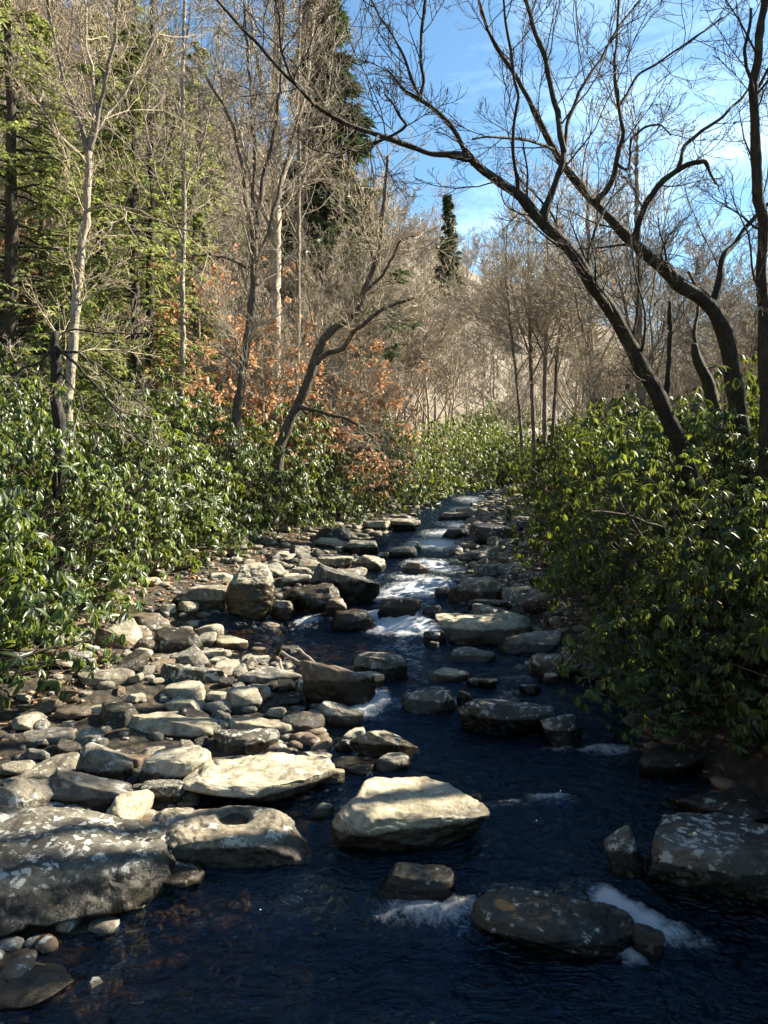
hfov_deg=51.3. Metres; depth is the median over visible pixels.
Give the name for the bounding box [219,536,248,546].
stone
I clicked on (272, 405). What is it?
beech sapling
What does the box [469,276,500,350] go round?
bare tree
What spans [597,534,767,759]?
rhododendron
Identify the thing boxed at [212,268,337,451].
bare tree
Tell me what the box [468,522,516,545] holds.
rock
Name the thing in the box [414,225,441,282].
bare tree
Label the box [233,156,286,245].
bare tree
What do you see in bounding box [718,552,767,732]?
rhododendron
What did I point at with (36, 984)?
boulder
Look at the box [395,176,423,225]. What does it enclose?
bare tree
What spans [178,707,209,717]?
rock
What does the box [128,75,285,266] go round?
bare tree
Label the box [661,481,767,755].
rhododendron
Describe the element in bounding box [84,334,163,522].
hemlock
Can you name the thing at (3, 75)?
bare tree
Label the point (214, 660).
rock
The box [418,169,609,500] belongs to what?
bare tree
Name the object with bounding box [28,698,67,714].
stone
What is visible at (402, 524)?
rock
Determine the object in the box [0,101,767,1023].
ground
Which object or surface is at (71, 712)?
stone
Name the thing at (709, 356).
bare tree
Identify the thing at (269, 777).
boulder
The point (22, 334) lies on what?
rhododendron
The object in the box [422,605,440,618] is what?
rock
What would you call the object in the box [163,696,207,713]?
stone
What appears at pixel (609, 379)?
bare tree
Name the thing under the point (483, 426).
rhododendron
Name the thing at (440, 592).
rock
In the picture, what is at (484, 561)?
stone
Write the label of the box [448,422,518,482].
rhododendron
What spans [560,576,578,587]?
stone
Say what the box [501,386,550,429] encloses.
rhododendron
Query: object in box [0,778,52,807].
rock
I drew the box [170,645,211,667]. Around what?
stone
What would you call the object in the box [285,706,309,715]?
rock
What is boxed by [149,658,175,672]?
stone
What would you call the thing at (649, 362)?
bare tree
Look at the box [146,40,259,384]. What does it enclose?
hemlock
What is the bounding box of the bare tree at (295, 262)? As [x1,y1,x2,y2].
[266,206,318,328]
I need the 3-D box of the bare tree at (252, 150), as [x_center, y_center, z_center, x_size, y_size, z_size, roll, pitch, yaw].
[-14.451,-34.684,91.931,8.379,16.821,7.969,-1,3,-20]
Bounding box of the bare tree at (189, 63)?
[83,60,216,244]
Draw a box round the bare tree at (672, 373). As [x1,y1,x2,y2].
[629,347,688,406]
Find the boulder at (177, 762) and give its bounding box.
[137,746,211,783]
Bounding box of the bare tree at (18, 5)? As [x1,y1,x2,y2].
[0,0,44,28]
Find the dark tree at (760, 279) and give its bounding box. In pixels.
[688,0,767,600]
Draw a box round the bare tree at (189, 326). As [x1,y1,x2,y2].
[158,292,216,376]
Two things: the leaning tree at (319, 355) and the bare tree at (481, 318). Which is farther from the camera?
the bare tree at (481, 318)
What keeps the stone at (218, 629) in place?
on the ground
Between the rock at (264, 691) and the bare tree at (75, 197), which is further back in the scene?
the bare tree at (75, 197)
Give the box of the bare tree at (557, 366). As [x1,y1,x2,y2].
[434,166,615,464]
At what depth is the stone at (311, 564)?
17.75 m
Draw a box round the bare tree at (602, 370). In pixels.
[579,339,613,410]
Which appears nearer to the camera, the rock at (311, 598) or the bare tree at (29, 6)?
the rock at (311, 598)
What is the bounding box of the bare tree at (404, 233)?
[388,217,419,267]
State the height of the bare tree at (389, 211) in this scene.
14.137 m
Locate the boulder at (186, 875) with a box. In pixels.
[163,860,204,888]
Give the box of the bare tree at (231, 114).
[201,81,263,129]
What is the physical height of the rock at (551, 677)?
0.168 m
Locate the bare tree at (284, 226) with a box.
[260,182,317,285]
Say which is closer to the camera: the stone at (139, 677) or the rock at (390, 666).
the stone at (139, 677)
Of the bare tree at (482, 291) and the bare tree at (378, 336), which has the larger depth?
the bare tree at (482, 291)
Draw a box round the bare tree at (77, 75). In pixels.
[29,0,168,287]
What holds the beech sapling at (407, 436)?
on the ground
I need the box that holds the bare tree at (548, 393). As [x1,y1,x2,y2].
[536,372,573,413]
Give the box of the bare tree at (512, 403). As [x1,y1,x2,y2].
[472,345,538,435]
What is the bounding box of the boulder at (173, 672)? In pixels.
[160,663,226,683]
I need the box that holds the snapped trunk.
[0,295,172,606]
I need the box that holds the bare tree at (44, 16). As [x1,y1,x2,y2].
[0,0,83,102]
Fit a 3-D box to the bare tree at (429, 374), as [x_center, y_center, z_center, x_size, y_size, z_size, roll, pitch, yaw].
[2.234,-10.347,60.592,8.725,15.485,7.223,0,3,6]
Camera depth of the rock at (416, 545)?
21.82 m
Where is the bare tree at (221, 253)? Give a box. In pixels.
[195,211,259,378]
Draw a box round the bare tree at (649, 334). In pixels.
[537,181,712,401]
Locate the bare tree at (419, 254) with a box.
[406,218,438,301]
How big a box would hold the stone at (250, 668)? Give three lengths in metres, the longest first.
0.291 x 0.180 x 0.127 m
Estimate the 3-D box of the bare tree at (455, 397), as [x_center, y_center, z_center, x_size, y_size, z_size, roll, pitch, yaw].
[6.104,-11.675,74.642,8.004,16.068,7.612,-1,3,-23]
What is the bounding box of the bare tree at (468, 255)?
[460,241,479,271]
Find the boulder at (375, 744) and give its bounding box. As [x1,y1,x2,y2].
[349,730,419,757]
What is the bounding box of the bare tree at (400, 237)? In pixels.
[377,215,414,271]
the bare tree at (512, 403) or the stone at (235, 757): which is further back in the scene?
the bare tree at (512, 403)
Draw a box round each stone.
[0,652,20,667]
[0,667,20,679]
[0,686,15,697]
[0,760,35,776]
[0,776,17,786]
[10,711,48,731]
[15,693,34,703]
[17,708,35,716]
[24,748,49,761]
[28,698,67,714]
[30,778,49,783]
[35,627,64,648]
[37,739,49,747]
[43,650,54,657]
[45,679,61,690]
[47,659,72,668]
[55,704,90,720]
[56,649,96,664]
[56,737,81,753]
[60,614,89,621]
[60,693,77,703]
[61,720,75,728]
[67,622,96,639]
[96,625,109,632]
[97,656,114,663]
[99,701,138,727]
[105,789,153,819]
[106,618,143,641]
[113,649,148,673]
[116,685,125,696]
[125,692,145,703]
[125,771,138,785]
[128,672,143,683]
[132,783,141,789]
[134,638,158,651]
[137,647,152,655]
[138,665,155,674]
[139,746,164,754]
[139,779,184,803]
[142,577,161,586]
[148,677,165,685]
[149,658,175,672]
[153,569,163,577]
[161,654,170,658]
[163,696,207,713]
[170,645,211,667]
[174,807,194,809]
[179,562,193,568]
[179,739,195,747]
[187,620,197,627]
[193,736,208,747]
[197,624,223,634]
[205,699,234,714]
[210,710,230,721]
[214,659,239,673]
[218,676,234,687]
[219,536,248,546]
[224,547,240,556]
[227,756,241,758]
[232,663,247,677]
[232,682,244,687]
[238,544,247,549]
[239,561,250,564]
[245,657,258,664]
[247,666,257,670]
[260,549,266,553]
[262,680,277,692]
[264,707,286,719]
[266,551,281,561]
[270,660,293,668]
[276,679,295,691]
[282,526,290,532]
[282,712,324,731]
[289,545,311,555]
[293,553,311,558]
[296,558,319,571]
[310,738,331,751]
[312,548,326,557]
[314,526,351,541]
[315,537,344,548]
[342,727,365,737]
[365,536,388,544]
[388,514,408,518]
[405,495,423,504]
[449,551,460,555]
[456,508,476,517]
[471,603,519,614]
[474,563,502,577]
[477,508,489,513]
[477,558,489,563]
[486,537,500,545]
[498,537,518,546]
[502,487,515,491]
[503,518,518,526]
[516,522,540,530]
[518,540,527,548]
[524,597,559,614]
[527,533,545,540]
[529,571,547,584]
[546,611,564,624]
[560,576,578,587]
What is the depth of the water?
5.41 m
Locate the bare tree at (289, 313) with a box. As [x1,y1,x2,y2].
[228,267,349,386]
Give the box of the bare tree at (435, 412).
[404,279,475,445]
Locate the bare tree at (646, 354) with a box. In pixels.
[598,311,686,410]
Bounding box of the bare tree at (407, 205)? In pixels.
[388,190,414,230]
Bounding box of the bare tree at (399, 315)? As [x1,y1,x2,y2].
[344,265,411,390]
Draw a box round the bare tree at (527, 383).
[496,354,541,427]
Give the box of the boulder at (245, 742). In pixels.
[213,728,279,755]
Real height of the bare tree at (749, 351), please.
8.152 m
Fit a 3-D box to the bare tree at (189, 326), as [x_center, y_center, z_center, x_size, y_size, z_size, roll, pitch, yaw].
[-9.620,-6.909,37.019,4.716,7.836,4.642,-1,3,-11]
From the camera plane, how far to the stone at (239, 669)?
10.46 m
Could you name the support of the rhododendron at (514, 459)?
on the ground
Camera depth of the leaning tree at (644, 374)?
9.62 m
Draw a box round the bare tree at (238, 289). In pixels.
[231,253,269,404]
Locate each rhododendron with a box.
[0,267,95,376]
[0,326,127,472]
[0,347,77,478]
[0,383,158,648]
[0,383,225,597]
[0,424,132,709]
[0,429,13,489]
[1,239,109,336]
[11,385,257,563]
[29,336,209,472]
[80,275,166,357]
[106,373,285,546]
[155,379,288,492]
[173,390,345,534]
[248,400,385,524]
[298,401,414,514]
[301,390,395,453]
[337,414,440,510]
[349,410,460,506]
[365,407,425,445]
[382,415,468,497]
[411,421,483,493]
[415,413,495,485]
[424,429,504,489]
[439,420,494,448]
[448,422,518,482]
[450,400,506,441]
[466,419,512,451]
[466,422,538,486]
[467,426,527,485]
[470,393,524,439]
[479,422,531,478]
[491,428,538,477]
[499,390,735,565]
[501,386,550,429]
[501,423,539,443]
[506,419,579,499]
[508,411,576,488]
[512,364,767,624]
[516,405,609,510]
[516,415,573,475]
[524,384,731,537]
[530,413,580,468]
[555,443,767,722]
[559,383,709,509]
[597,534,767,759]
[645,390,733,451]
[649,371,759,521]
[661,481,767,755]
[684,354,758,469]
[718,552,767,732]
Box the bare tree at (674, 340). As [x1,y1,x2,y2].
[646,318,714,384]
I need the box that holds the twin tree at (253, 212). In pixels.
[122,0,387,536]
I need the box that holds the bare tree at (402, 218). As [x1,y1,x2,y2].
[390,204,419,237]
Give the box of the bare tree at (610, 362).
[588,341,625,414]
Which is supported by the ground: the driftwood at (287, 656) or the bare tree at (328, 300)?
the bare tree at (328, 300)
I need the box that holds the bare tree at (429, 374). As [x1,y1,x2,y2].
[361,276,470,426]
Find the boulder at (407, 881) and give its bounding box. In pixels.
[376,862,455,900]
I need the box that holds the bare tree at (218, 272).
[154,208,269,413]
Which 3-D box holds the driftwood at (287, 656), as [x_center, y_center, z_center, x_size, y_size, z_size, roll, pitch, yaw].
[-1.193,2.034,10.931,0.138,0.161,0.792,-2,3,-33]
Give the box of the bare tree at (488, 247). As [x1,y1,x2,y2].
[478,236,501,265]
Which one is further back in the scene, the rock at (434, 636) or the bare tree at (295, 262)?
the bare tree at (295, 262)
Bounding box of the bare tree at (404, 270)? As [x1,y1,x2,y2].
[385,258,416,316]
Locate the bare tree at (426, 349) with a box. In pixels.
[352,282,454,432]
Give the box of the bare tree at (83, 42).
[71,0,239,185]
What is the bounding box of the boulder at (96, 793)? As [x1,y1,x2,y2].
[50,767,132,812]
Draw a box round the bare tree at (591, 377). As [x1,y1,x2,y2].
[549,297,684,432]
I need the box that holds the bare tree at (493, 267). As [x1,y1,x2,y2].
[477,257,509,297]
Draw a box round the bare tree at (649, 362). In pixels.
[596,335,691,421]
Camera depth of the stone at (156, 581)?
15.25 m
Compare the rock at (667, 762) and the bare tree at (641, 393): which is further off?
the bare tree at (641, 393)
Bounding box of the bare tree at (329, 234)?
[258,188,375,424]
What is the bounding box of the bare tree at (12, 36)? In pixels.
[0,0,87,223]
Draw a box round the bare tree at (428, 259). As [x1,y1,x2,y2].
[426,251,462,291]
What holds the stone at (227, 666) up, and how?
on the ground
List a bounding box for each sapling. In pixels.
[0,214,98,341]
[85,317,185,428]
[99,251,329,444]
[112,242,360,429]
[133,334,259,480]
[169,309,351,491]
[241,334,382,506]
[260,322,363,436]
[265,338,418,509]
[303,387,409,519]
[314,328,435,478]
[333,367,451,510]
[388,420,424,481]
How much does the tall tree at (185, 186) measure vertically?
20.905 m
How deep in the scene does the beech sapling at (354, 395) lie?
33.27 m
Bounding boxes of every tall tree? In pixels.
[6,0,283,442]
[37,0,263,404]
[156,0,351,438]
[187,0,397,472]
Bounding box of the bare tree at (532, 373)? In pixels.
[450,154,619,496]
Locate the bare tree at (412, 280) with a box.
[394,258,430,317]
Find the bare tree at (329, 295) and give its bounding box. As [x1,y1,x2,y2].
[246,206,367,413]
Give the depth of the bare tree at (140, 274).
31.71 m
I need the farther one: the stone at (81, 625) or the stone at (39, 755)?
the stone at (81, 625)
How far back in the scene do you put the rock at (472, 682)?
10.11 m
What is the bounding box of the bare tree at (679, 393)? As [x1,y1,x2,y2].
[629,368,703,424]
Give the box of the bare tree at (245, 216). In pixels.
[204,155,284,363]
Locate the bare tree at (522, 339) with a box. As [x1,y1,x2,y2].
[509,308,534,370]
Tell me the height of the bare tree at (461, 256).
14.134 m
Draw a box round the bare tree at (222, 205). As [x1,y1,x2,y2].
[173,64,295,258]
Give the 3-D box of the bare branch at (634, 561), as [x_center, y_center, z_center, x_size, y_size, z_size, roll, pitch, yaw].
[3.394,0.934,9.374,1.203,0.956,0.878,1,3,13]
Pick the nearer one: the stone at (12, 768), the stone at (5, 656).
the stone at (12, 768)
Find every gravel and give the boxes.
[0,557,341,1006]
[0,592,767,1023]
[169,490,499,582]
[450,483,663,682]
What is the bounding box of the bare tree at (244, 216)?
[206,140,289,366]
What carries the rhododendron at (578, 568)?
on the ground
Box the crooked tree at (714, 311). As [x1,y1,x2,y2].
[429,0,767,551]
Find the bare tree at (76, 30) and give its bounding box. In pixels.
[39,3,119,96]
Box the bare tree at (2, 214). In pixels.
[0,145,49,313]
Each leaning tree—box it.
[216,0,736,555]
[267,125,469,531]
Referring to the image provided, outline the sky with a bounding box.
[52,0,767,361]
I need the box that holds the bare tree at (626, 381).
[553,337,654,443]
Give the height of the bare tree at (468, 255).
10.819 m
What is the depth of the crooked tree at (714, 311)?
11.55 m
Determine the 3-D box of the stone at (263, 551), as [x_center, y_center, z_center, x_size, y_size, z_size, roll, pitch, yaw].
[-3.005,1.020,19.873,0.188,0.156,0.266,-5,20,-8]
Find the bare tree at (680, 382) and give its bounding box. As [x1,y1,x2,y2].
[620,355,697,419]
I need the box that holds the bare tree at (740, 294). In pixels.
[716,248,767,406]
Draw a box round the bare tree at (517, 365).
[488,348,528,406]
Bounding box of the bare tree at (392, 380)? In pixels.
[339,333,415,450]
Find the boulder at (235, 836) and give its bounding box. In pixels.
[152,805,312,867]
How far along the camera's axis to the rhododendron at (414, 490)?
36.59 m
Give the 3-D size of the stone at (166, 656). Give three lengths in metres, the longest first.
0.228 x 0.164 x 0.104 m
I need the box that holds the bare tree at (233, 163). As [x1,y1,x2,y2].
[211,138,271,239]
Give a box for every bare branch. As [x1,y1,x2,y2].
[590,471,702,552]
[608,495,717,628]
[626,552,712,629]
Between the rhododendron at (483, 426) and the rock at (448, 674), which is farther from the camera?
the rhododendron at (483, 426)
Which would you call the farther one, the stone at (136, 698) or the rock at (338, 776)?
the stone at (136, 698)
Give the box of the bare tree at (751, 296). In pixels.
[719,265,756,353]
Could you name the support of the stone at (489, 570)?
on the ground
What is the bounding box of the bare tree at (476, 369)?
[454,312,505,429]
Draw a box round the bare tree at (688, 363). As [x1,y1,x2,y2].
[659,323,723,419]
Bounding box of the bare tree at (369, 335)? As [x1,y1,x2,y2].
[301,249,420,422]
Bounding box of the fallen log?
[710,548,767,580]
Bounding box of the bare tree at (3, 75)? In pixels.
[0,6,27,159]
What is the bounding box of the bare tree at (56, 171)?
[16,99,69,233]
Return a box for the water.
[0,485,767,1023]
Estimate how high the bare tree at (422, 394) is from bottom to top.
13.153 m
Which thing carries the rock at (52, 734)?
on the ground
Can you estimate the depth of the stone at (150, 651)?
11.24 m
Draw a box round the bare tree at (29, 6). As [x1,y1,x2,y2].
[0,0,63,76]
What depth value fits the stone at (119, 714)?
8.61 m
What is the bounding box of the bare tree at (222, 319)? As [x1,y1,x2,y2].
[172,208,372,459]
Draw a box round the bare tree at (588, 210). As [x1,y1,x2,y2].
[464,104,674,415]
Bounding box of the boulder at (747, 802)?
[665,787,767,821]
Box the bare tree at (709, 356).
[660,260,757,420]
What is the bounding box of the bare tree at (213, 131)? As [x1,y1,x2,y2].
[172,83,249,209]
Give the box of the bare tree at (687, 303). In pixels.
[576,162,732,419]
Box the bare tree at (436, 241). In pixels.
[405,212,444,286]
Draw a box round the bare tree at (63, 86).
[17,4,124,217]
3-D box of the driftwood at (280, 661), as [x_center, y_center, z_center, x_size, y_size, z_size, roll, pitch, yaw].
[-1.337,1.983,10.751,0.221,0.413,0.626,-2,4,-41]
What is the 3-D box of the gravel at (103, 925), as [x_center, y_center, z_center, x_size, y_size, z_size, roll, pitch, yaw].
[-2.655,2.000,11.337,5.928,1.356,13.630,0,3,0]
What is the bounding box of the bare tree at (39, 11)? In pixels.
[0,0,59,138]
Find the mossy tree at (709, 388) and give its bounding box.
[661,252,745,539]
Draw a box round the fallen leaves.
[0,522,763,790]
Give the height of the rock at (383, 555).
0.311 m
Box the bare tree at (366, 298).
[281,157,423,441]
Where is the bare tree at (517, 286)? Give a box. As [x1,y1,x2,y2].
[498,255,524,323]
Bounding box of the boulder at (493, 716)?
[458,698,556,734]
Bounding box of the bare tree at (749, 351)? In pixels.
[741,313,759,399]
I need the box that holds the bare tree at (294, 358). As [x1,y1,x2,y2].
[248,301,345,425]
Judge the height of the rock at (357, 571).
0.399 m
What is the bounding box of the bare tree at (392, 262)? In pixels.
[386,252,418,334]
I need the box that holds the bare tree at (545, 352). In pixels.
[479,135,657,493]
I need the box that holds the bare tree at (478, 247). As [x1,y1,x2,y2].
[459,225,487,302]
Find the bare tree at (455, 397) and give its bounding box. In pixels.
[422,295,488,451]
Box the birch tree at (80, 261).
[0,0,238,441]
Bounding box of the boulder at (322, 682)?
[300,660,375,705]
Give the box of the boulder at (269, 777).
[178,752,335,802]
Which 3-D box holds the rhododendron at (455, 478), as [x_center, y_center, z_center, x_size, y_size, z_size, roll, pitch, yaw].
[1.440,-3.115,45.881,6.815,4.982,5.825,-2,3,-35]
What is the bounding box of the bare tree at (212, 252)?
[156,199,243,312]
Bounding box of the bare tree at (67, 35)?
[29,0,117,198]
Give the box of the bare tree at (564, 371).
[534,285,649,415]
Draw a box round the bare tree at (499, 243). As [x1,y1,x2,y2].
[485,226,520,272]
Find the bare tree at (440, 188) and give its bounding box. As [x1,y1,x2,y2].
[428,176,467,217]
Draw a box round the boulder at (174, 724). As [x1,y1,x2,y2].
[129,711,217,739]
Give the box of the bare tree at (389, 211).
[377,194,400,244]
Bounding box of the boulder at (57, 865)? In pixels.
[0,805,176,936]
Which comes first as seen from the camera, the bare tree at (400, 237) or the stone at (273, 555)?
the stone at (273, 555)
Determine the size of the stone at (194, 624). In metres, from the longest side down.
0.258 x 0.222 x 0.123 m
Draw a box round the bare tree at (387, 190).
[375,169,401,206]
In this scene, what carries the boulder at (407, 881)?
in the water
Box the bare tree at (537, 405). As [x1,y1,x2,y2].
[510,347,573,435]
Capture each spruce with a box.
[235,0,427,410]
[426,194,469,329]
[493,291,513,360]
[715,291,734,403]
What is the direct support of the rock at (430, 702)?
in the water
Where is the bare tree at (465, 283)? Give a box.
[405,268,476,424]
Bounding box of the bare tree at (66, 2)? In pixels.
[2,0,87,116]
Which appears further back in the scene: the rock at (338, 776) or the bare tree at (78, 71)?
the bare tree at (78, 71)
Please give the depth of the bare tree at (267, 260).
46.69 m
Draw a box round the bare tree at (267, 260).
[212,232,306,294]
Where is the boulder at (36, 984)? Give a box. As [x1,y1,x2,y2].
[0,962,73,1008]
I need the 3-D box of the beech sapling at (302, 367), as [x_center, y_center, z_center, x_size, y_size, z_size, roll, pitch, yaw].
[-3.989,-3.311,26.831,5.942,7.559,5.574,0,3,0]
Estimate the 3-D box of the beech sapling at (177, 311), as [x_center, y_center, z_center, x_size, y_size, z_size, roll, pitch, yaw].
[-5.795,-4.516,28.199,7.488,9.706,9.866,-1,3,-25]
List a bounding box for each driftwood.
[276,649,294,672]
[280,650,301,664]
[298,648,314,661]
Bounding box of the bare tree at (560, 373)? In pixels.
[535,307,620,417]
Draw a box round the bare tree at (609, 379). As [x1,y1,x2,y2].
[578,305,671,419]
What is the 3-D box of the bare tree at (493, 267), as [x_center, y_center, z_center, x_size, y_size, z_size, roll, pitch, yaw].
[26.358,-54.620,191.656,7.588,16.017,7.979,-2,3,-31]
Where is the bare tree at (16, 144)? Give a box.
[1,94,36,196]
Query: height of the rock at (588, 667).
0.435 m
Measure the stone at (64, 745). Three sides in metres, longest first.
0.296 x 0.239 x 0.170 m
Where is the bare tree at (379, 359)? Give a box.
[357,328,399,407]
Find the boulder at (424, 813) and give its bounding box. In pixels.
[331,776,489,850]
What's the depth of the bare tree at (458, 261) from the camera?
135.10 m
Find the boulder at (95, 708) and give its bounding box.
[91,704,101,712]
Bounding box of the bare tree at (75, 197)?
[48,149,121,255]
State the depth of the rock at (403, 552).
20.38 m
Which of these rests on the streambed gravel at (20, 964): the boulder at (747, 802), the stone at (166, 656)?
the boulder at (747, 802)
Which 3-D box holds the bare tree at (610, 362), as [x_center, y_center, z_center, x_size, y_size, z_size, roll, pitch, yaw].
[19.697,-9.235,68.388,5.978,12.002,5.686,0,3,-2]
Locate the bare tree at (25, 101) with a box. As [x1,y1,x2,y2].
[0,54,67,248]
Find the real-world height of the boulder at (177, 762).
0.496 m
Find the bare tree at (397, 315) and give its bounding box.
[381,262,414,430]
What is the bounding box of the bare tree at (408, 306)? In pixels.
[376,266,437,422]
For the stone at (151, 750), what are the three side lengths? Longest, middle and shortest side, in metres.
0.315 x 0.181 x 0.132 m
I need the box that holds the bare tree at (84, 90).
[57,28,119,147]
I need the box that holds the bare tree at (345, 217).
[258,158,379,293]
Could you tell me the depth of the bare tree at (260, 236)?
36.72 m
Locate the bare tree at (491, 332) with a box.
[471,293,507,375]
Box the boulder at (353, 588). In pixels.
[309,563,380,603]
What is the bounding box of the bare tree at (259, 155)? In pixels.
[224,118,286,213]
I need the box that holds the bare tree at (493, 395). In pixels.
[479,288,526,397]
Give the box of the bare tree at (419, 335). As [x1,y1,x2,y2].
[362,284,458,433]
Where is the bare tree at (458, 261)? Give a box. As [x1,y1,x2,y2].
[423,230,475,290]
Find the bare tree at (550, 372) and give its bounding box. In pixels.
[515,304,622,428]
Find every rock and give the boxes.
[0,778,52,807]
[18,752,79,778]
[23,727,74,742]
[41,801,91,810]
[61,689,86,694]
[74,728,104,745]
[75,742,133,781]
[77,668,135,685]
[93,628,135,650]
[126,754,150,767]
[130,613,170,630]
[138,625,151,636]
[145,835,170,841]
[152,627,203,653]
[159,604,175,613]
[160,680,205,700]
[160,696,169,701]
[171,585,227,611]
[178,601,198,615]
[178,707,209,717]
[199,632,216,647]
[202,649,231,658]
[206,691,226,701]
[209,656,228,664]
[210,572,232,580]
[215,635,248,651]
[225,563,274,623]
[225,686,261,712]
[236,666,301,683]
[245,655,270,664]
[251,684,271,699]
[266,562,285,577]
[267,552,295,558]
[270,600,296,619]
[275,645,299,653]
[276,698,301,703]
[280,573,310,585]
[282,583,340,612]
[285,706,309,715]
[291,567,311,574]
[302,751,331,760]
[312,803,333,818]
[317,556,353,568]
[319,701,363,734]
[323,768,344,783]
[325,598,346,616]
[331,609,376,631]
[332,756,376,774]
[335,738,355,751]
[338,568,366,576]
[342,540,377,555]
[352,555,385,570]
[353,652,408,680]
[356,671,384,686]
[363,520,391,530]
[375,752,409,770]
[377,552,388,559]
[377,598,421,617]
[380,518,420,530]
[385,546,417,557]
[402,562,428,574]
[402,690,455,713]
[403,541,421,549]
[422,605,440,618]
[423,631,445,643]
[429,667,468,681]
[430,641,438,647]
[434,588,447,597]
[438,511,468,520]
[442,527,468,540]
[448,576,502,607]
[450,646,495,661]
[457,690,470,705]
[459,548,498,562]
[466,677,478,686]
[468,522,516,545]
[468,598,511,610]
[470,793,480,801]
[478,678,496,688]
[498,563,543,573]
[498,630,561,659]
[502,586,535,600]
[514,592,540,604]
[518,684,540,694]
[530,653,584,680]
[540,714,581,745]
[542,672,557,682]
[576,657,614,683]
[604,825,643,877]
[632,923,664,958]
[638,744,704,783]
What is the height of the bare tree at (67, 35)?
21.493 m
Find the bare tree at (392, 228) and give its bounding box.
[375,198,418,265]
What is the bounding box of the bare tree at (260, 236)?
[154,144,315,426]
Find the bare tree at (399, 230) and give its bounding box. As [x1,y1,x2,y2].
[385,215,407,251]
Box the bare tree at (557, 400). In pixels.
[535,367,580,425]
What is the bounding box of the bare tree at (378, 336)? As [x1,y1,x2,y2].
[302,257,421,422]
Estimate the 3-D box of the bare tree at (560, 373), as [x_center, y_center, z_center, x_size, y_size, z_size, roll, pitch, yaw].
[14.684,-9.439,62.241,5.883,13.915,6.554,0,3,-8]
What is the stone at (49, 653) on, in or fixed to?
on the ground
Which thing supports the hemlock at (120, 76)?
on the ground
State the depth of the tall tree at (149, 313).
26.66 m
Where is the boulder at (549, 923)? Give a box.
[471,887,634,958]
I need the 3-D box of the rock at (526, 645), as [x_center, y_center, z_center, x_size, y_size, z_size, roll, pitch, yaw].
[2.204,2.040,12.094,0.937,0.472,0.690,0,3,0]
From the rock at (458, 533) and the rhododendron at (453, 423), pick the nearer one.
the rock at (458, 533)
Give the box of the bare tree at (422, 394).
[391,311,459,437]
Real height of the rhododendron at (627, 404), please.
4.553 m
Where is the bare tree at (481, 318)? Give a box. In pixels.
[460,283,507,378]
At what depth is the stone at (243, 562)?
17.82 m
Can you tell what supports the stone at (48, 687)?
on the ground
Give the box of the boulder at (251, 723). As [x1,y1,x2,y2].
[227,717,296,735]
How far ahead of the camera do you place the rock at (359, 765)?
7.73 m
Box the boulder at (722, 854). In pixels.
[645,812,767,908]
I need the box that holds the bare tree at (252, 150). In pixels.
[233,138,284,197]
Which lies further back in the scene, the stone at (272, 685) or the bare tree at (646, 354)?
the bare tree at (646, 354)
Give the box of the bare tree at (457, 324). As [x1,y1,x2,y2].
[428,293,469,384]
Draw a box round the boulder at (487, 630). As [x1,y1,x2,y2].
[435,612,532,649]
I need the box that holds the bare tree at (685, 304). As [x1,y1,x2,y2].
[645,240,745,386]
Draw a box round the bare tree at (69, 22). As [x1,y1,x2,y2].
[22,0,116,255]
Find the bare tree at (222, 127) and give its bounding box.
[171,57,259,319]
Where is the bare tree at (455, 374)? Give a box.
[419,307,469,444]
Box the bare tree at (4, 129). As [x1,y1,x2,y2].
[0,91,18,202]
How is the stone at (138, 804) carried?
on the ground
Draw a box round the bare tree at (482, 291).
[457,272,486,374]
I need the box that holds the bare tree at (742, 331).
[632,214,757,424]
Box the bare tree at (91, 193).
[51,139,141,269]
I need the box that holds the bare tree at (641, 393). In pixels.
[495,64,767,452]
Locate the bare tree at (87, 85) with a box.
[66,26,117,216]
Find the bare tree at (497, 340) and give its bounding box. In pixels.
[459,304,519,405]
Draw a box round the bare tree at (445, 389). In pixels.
[418,321,466,421]
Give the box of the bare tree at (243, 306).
[201,254,264,384]
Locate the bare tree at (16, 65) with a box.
[0,17,29,118]
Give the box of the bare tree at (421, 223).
[416,209,430,243]
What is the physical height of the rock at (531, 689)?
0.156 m
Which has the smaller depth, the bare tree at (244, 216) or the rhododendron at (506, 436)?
the bare tree at (244, 216)
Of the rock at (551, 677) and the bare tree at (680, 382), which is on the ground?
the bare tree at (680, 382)
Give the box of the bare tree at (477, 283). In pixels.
[463,259,491,302]
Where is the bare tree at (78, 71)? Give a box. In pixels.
[41,10,145,256]
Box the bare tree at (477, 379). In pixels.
[440,324,498,427]
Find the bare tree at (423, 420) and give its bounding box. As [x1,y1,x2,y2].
[403,285,435,434]
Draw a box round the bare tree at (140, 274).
[78,184,221,391]
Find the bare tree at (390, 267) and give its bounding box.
[347,224,397,276]
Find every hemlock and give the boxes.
[0,0,145,437]
[0,17,130,392]
[10,245,137,485]
[20,13,179,428]
[36,22,222,449]
[56,0,221,318]
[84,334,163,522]
[85,34,251,414]
[141,196,249,443]
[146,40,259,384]
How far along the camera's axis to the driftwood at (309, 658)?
11.07 m
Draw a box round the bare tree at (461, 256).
[436,240,470,267]
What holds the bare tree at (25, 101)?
on the ground
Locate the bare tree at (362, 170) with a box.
[353,157,374,185]
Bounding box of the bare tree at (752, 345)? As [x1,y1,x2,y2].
[641,209,767,423]
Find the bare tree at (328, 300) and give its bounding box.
[286,230,399,430]
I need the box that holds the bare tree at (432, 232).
[407,205,445,282]
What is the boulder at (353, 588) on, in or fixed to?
on the streambed gravel at (20, 964)
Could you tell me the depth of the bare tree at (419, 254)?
148.16 m
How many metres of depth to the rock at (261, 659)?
11.36 m
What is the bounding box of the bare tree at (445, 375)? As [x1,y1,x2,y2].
[391,247,502,462]
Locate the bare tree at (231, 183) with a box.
[146,145,268,239]

